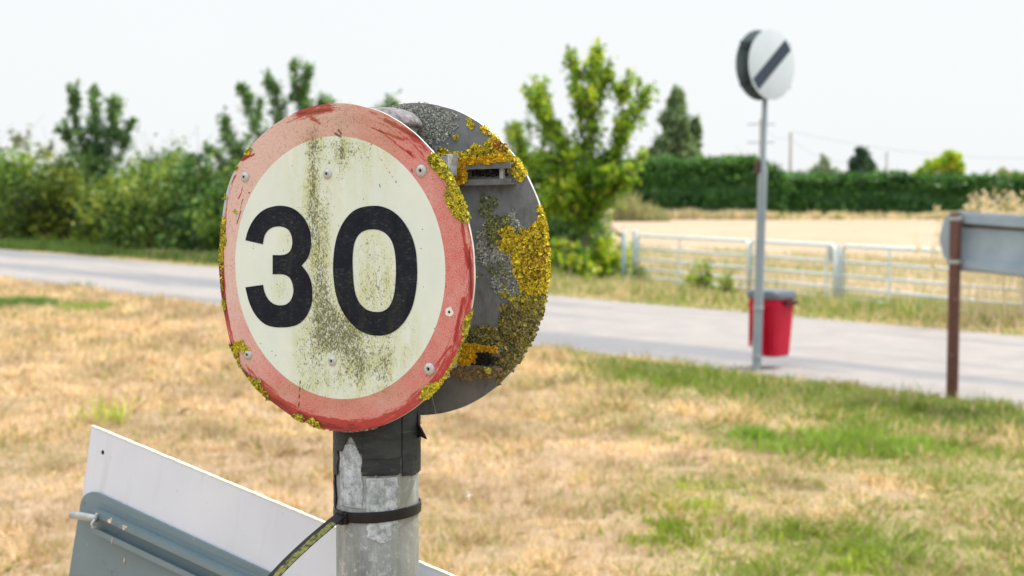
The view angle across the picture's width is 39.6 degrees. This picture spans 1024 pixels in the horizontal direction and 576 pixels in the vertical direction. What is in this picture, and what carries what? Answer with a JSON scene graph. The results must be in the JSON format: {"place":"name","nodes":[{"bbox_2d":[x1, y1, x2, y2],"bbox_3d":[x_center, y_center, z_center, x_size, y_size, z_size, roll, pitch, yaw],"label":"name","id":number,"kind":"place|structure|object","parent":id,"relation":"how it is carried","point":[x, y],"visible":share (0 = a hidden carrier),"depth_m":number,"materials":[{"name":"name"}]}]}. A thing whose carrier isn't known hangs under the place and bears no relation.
{"place":"outdoors","nodes":[
{"label":"outdoors","id":0,"kind":"place"},
{"bbox_2d":[0,234,1023,575],"bbox_3d":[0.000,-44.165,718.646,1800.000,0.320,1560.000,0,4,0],"label":"ground","id":1,"kind":"structure","parent":0,"point":[554,486],"depth_m":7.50,"materials":[{"name":"beige plant"}]},
{"bbox_2d":[0,116,42,237],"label":"shrub","id":2,"kind":"object","parent":1,"relation":"on","point":[9,160],"visible":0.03,"depth_m":51.84,"materials":[{"name":"green plant"}]},
{"bbox_2d":[8,124,53,184],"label":"sapling","id":3,"kind":"object","parent":1,"relation":"on","point":[19,140],"visible":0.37,"depth_m":57.82,"materials":[{"name":"green plant"}]},
{"bbox_2d":[0,133,78,240],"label":"shrub","id":4,"kind":"object","parent":1,"relation":"on","point":[7,169],"visible":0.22,"depth_m":49.38,"materials":[{"name":"green plant"}]},
{"bbox_2d":[0,127,105,243],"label":"shrub","id":5,"kind":"object","parent":1,"relation":"on","point":[63,177],"visible":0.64,"depth_m":47.38,"materials":[{"name":"green plant"}]},
{"bbox_2d":[22,148,121,243],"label":"shrub","id":6,"kind":"object","parent":1,"relation":"on","point":[61,215],"visible":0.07,"depth_m":48.05,"materials":[{"name":"green plant"}]},
{"bbox_2d":[52,78,139,201],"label":"young tree","id":7,"kind":"object","parent":1,"relation":"on","point":[96,150],"visible":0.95,"depth_m":45.62,"materials":[{"name":"green plant"}]},
{"bbox_2d":[54,149,150,246],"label":"shrub","id":8,"kind":"object","parent":1,"relation":"on","point":[88,224],"visible":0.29,"depth_m":43.66,"materials":[{"name":"green plant"}]},
{"bbox_2d":[0,235,218,264],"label":"hedge foot grass","id":9,"kind":"structure","parent":1,"relation":"on","point":[73,247],"depth_m":37.57,"materials":[{"name":"green plant"}]},
{"bbox_2d":[81,140,182,250],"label":"shrub","id":10,"kind":"object","parent":1,"relation":"on","point":[107,232],"visible":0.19,"depth_m":41.59,"materials":[{"name":"green plant"}]},
{"bbox_2d":[60,130,216,249],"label":"shrub","id":11,"kind":"object","parent":1,"relation":"on","point":[167,155],"visible":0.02,"depth_m":45.37,"materials":[{"name":"green plant"}]},
{"bbox_2d":[108,131,238,249],"bbox_3d":[-8.751,-2.425,37.758,3.661,3.609,3.604,-3,5,-44],"label":"shrub","id":12,"kind":"object","parent":1,"relation":"on","point":[140,219],"visible":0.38,"depth_m":37.46,"materials":[{"name":"green plant"}]},
{"bbox_2d":[125,128,253,253],"bbox_3d":[-7.831,-2.389,36.862,4.005,3.697,4.094,-3,4,-35],"label":"shrub","id":13,"kind":"object","parent":1,"relation":"on","point":[188,181],"visible":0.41,"depth_m":36.53,"materials":[{"name":"green plant"}]},
{"bbox_2d":[177,164,233,253],"bbox_3d":[-6.312,-1.998,35.050,4.062,3.104,3.304,0,4,0],"label":"shrub","id":14,"kind":"object","parent":1,"relation":"on","point":[209,236],"visible":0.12,"depth_m":34.31,"materials":[{"name":"green plant"}]},
{"bbox_2d":[69,425,455,575],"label":"direction sign","id":15,"kind":"object","parent":1,"relation":"on","point":[145,510],"visible":0.93,"depth_m":1.62,"materials":[{"name":"white metal"}]},
{"bbox_2d":[201,55,400,170],"bbox_3d":[-5.645,-3.298,38.816,5.148,6.109,2.828,1,4,13],"label":"young tree","id":16,"kind":"object","parent":1,"relation":"on","point":[300,94],"visible":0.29,"depth_m":38.73,"materials":[{"name":"green plant"}]},
{"bbox_2d":[218,102,551,575],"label":"speed limit sign","id":17,"kind":"object","parent":1,"relation":"on","point":[385,274],"visible":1,"depth_m":1.32,"materials":[{"name":"metal"}]},
{"bbox_2d":[268,498,421,575],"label":"cable tie","id":18,"kind":"object","parent":17,"relation":"attached to","point":[339,517],"visible":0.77,"depth_m":1.32,"materials":[{"name":"black plastic"}]},
{"bbox_2d":[432,398,480,520],"bbox_3d":[-0.043,0.178,1.375,0.079,0.192,0.011,1,4,12],"label":"thread","id":19,"kind":"object","parent":17,"relation":"hanging from","point":[458,476],"visible":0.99,"depth_m":1.38,"materials":[{"name":"white"}]},
{"bbox_2d":[0,278,1014,575],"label":"lawn weeds","id":20,"kind":"object","parent":1,"relation":"on","point":[676,528],"visible":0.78,"depth_m":8.16,"materials":[{"name":"green plant"}]},
{"bbox_2d":[549,232,599,280],"bbox_3d":[0.949,-0.451,26.610,1.351,1.210,0.883,0,4,0],"label":"shrub","id":21,"kind":"object","parent":1,"relation":"on","point":[583,264],"visible":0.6,"depth_m":26.47,"materials":[{"name":"green plant"}]},
{"bbox_2d":[538,184,611,274],"bbox_3d":[0.766,-1.275,29.495,2.964,2.542,2.281,0,4,0],"label":"shrub","id":22,"kind":"object","parent":1,"relation":"on","point":[555,229],"visible":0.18,"depth_m":29.16,"materials":[{"name":"green plant"}]},
{"bbox_2d":[504,37,659,270],"bbox_3d":[1.373,-2.434,27.788,3.101,4.978,2.284,0,4,0],"label":"young tree","id":23,"kind":"object","parent":1,"relation":"on","point":[586,189],"visible":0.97,"depth_m":27.69,"materials":[{"name":"green plant"}]},
{"bbox_2d":[569,211,642,279],"bbox_3d":[1.903,-0.742,28.511,1.547,1.593,1.131,-2,4,-27],"label":"shrub","id":24,"kind":"object","parent":1,"relation":"on","point":[604,259],"visible":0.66,"depth_m":28.33,"materials":[{"name":"green plant"}]},
{"bbox_2d":[621,231,628,278],"bbox_3d":[2.128,-0.441,26.726,0.144,1.280,0.086,0,4,0],"label":"gate post","id":25,"kind":"object","parent":1,"relation":"on","point":[624,244],"visible":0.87,"depth_m":26.68,"materials":[{"name":"grey metal"}]},
{"bbox_2d":[632,229,639,277],"bbox_3d":[2.296,-0.431,26.341,0.144,1.310,0.086,0,4,0],"label":"gate post","id":26,"kind":"object","parent":1,"relation":"on","point":[634,237],"visible":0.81,"depth_m":26.29,"materials":[{"name":"grey metal"}]},
{"bbox_2d":[623,254,651,282],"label":"weed","id":27,"kind":"object","parent":1,"relation":"on","point":[640,269],"visible":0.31,"depth_m":24.63,"materials":[{"name":"green plant"}]},
{"bbox_2d":[636,234,749,288],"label":"field gate","id":28,"kind":"structure","parent":1,"relation":"on","point":[678,250],"depth_m":24.57,"materials":[{"name":"silver metal"}]},
{"bbox_2d":[679,254,714,290],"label":"weed","id":29,"kind":"object","parent":1,"relation":"on","point":[703,280],"visible":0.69,"depth_m":22.18,"materials":[{"name":"green plant"}]},
{"bbox_2d":[712,270,740,295],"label":"weed","id":30,"kind":"object","parent":1,"relation":"on","point":[724,282],"visible":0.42,"depth_m":21.59,"materials":[{"name":"green plant"}]},
{"bbox_2d":[736,29,794,370],"bbox_3d":[2.139,-0.634,12.162,0.624,3.118,0.159,-3,5,-39],"label":"speed sign","id":31,"kind":"object","parent":1,"relation":"on","point":[765,65],"visible":0.99,"depth_m":12.11,"materials":[{"name":"grey metal"}]},
{"bbox_2d":[747,289,797,356],"bbox_3d":[2.288,0.302,12.460,0.340,0.582,0.390,-3,5,-43],"label":"litter bin","id":32,"kind":"object","parent":31,"relation":"attached to","point":[779,305],"visible":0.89,"depth_m":12.34,"materials":[{"name":"red plastic"}]},
{"bbox_2d":[544,342,1023,439],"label":"verge grass","id":33,"kind":"structure","parent":1,"relation":"on","point":[991,415],"depth_m":10.61,"materials":[{"name":"green plant"}]},
{"bbox_2d":[551,261,1021,312],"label":"tall weeds","id":34,"kind":"object","parent":1,"relation":"on","point":[776,285],"visible":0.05,"depth_m":22.29,"materials":[{"name":"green plant"}]},
{"bbox_2d":[789,133,791,170],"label":"utility pole","id":35,"kind":"object","parent":1,"relation":"on","point":[790,151],"visible":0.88,"depth_m":149.30,"materials":[{"name":"wood"}]},
{"bbox_2d":[792,131,990,157],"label":"utility cable","id":36,"kind":"object","parent":35,"relation":"attached to","point":[890,149],"visible":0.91,"depth_m":149.36,"materials":[{"name":"grey plastic"}]},
{"bbox_2d":[837,244,845,299],"bbox_3d":[4.785,-0.030,20.676,0.125,1.230,0.049,0,4,0],"label":"gate post","id":37,"kind":"object","parent":1,"relation":"on","point":[838,265],"visible":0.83,"depth_m":20.64,"materials":[{"name":"silver metal"}]},
{"bbox_2d":[749,240,836,298],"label":"field gate","id":38,"kind":"structure","parent":37,"relation":"attached to","point":[826,260],"depth_m":21.37,"materials":[{"name":"silver metal"}]},
{"bbox_2d":[886,152,887,172],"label":"utility pole","id":39,"kind":"object","parent":1,"relation":"on","point":[887,161],"visible":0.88,"depth_m":174.28,"materials":[{"name":"wood"}]},
{"bbox_2d":[912,186,1023,326],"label":"seeding grass","id":40,"kind":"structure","parent":1,"relation":"on","point":[983,199],"depth_m":16.80,"materials":[{"name":"beige plant"}]},
{"bbox_2d":[939,211,1023,397],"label":"finger sign","id":41,"kind":"object","parent":1,"relation":"on","point":[991,243],"visible":0.94,"depth_m":10.34,"materials":[{"name":"brown paint"}]},
{"bbox_2d":[989,166,1023,177],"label":"distant bush","id":42,"kind":"object","parent":1,"relation":"on","point":[1008,173],"visible":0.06,"depth_m":124.21,"materials":[{"name":"green plant"}]},
{"bbox_3d":[6.288,0.165,17.219,0.144,1.280,0.086,0,4,0],"label":"gate post","id":43,"kind":"object","parent":1,"relation":"on","visible":0},
{"bbox_2d":[841,244,1023,311],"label":"field gate","id":44,"kind":"structure","parent":43,"relation":"attached to","point":[888,292],"depth_m":19.53,"materials":[{"name":"silver metal"}]},
{"bbox_2d":[0,249,1023,408],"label":"road","id":45,"kind":"structure","parent":0,"point":[885,355],"depth_m":15.10,"materials":[{"name":"grey asphalt"}]},
{"bbox_2d":[0,0,1023,195],"label":"sky","id":46,"kind":"structure","parent":0,"point":[932,77],"materials":[{"name":"white"}]},
{"bbox_2d":[98,248,1023,335],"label":"roadside grass","id":47,"kind":"structure","parent":0,"point":[817,304],"depth_m":19.66,"materials":[{"name":"plant"}]},
{"bbox_2d":[121,209,1021,303],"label":"field","id":48,"kind":"structure","parent":0,"point":[885,232],"depth_m":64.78,"materials":[{"name":"beige plant"}]},
{"bbox_2d":[502,92,554,174],"bbox_3d":[0.385,-2.822,36.127,1.510,4.584,1.694,0,4,0],"label":"sapling","id":49,"kind":"object","parent":48,"relation":"on","point":[528,126],"visible":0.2,"depth_m":35.90,"materials":[{"name":"green plant"}]},
{"bbox_2d":[511,129,573,268],"bbox_3d":[-0.015,-1.722,30.352,3.634,3.318,3.398,0,4,0],"label":"shrub","id":50,"kind":"object","parent":48,"relation":"on","point":[551,216],"depth_m":29.87,"materials":[{"name":"green plant"}]},
{"bbox_2d":[549,211,631,269],"bbox_3d":[1.334,-1.238,30.404,2.490,2.350,2.450,-2,4,-30],"label":"shrub","id":51,"kind":"object","parent":48,"relation":"on","point":[606,235],"visible":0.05,"depth_m":30.24,"materials":[{"name":"green plant"}]},
{"bbox_2d":[609,192,645,221],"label":"dead grass clump","id":52,"kind":"object","parent":48,"relation":"on","point":[631,212],"visible":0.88,"depth_m":104.11,"materials":[{"name":"beige plant"}]},
{"bbox_2d":[639,200,671,221],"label":"dead grass clump","id":53,"kind":"object","parent":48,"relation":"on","point":[656,214],"visible":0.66,"depth_m":104.86,"materials":[{"name":"beige plant"}]},
{"bbox_2d":[641,82,704,159],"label":"distant tree","id":54,"kind":"object","parent":48,"relation":"on","point":[679,138],"visible":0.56,"depth_m":148.26,"materials":[{"name":"green plant"}]},
{"bbox_2d":[611,151,794,215],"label":"clipped hedge","id":55,"kind":"object","parent":48,"relation":"on","point":[717,183],"visible":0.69,"depth_m":114.78,"materials":[{"name":"green plant"}]},
{"bbox_2d":[747,119,774,157],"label":"utility pole","id":56,"kind":"object","parent":48,"relation":"on","point":[760,136],"visible":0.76,"depth_m":164.00,"materials":[{"name":"wood"}]},
{"bbox_2d":[804,153,841,174],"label":"distant tree","id":57,"kind":"object","parent":48,"relation":"on","point":[824,165],"visible":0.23,"depth_m":188.89,"materials":[{"name":"green plant"}]},
{"bbox_2d":[845,145,877,175],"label":"conifer","id":58,"kind":"object","parent":48,"relation":"on","point":[861,160],"visible":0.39,"depth_m":158.66,"materials":[{"name":"green plant"}]},
{"bbox_2d":[778,168,1023,218],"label":"clipped hedge","id":59,"kind":"object","parent":48,"relation":"on","point":[885,192],"visible":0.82,"depth_m":117.82,"materials":[{"name":"green plant"}]},
{"bbox_2d":[912,149,966,176],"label":"distant tree","id":60,"kind":"object","parent":48,"relation":"on","point":[950,161],"visible":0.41,"depth_m":138.94,"materials":[{"name":"green plant"}]},
{"bbox_2d":[606,207,1022,219],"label":"dead grass","id":61,"kind":"structure","parent":0,"point":[692,214],"depth_m":112.71,"materials":[{"name":"beige plant"}]}
]}

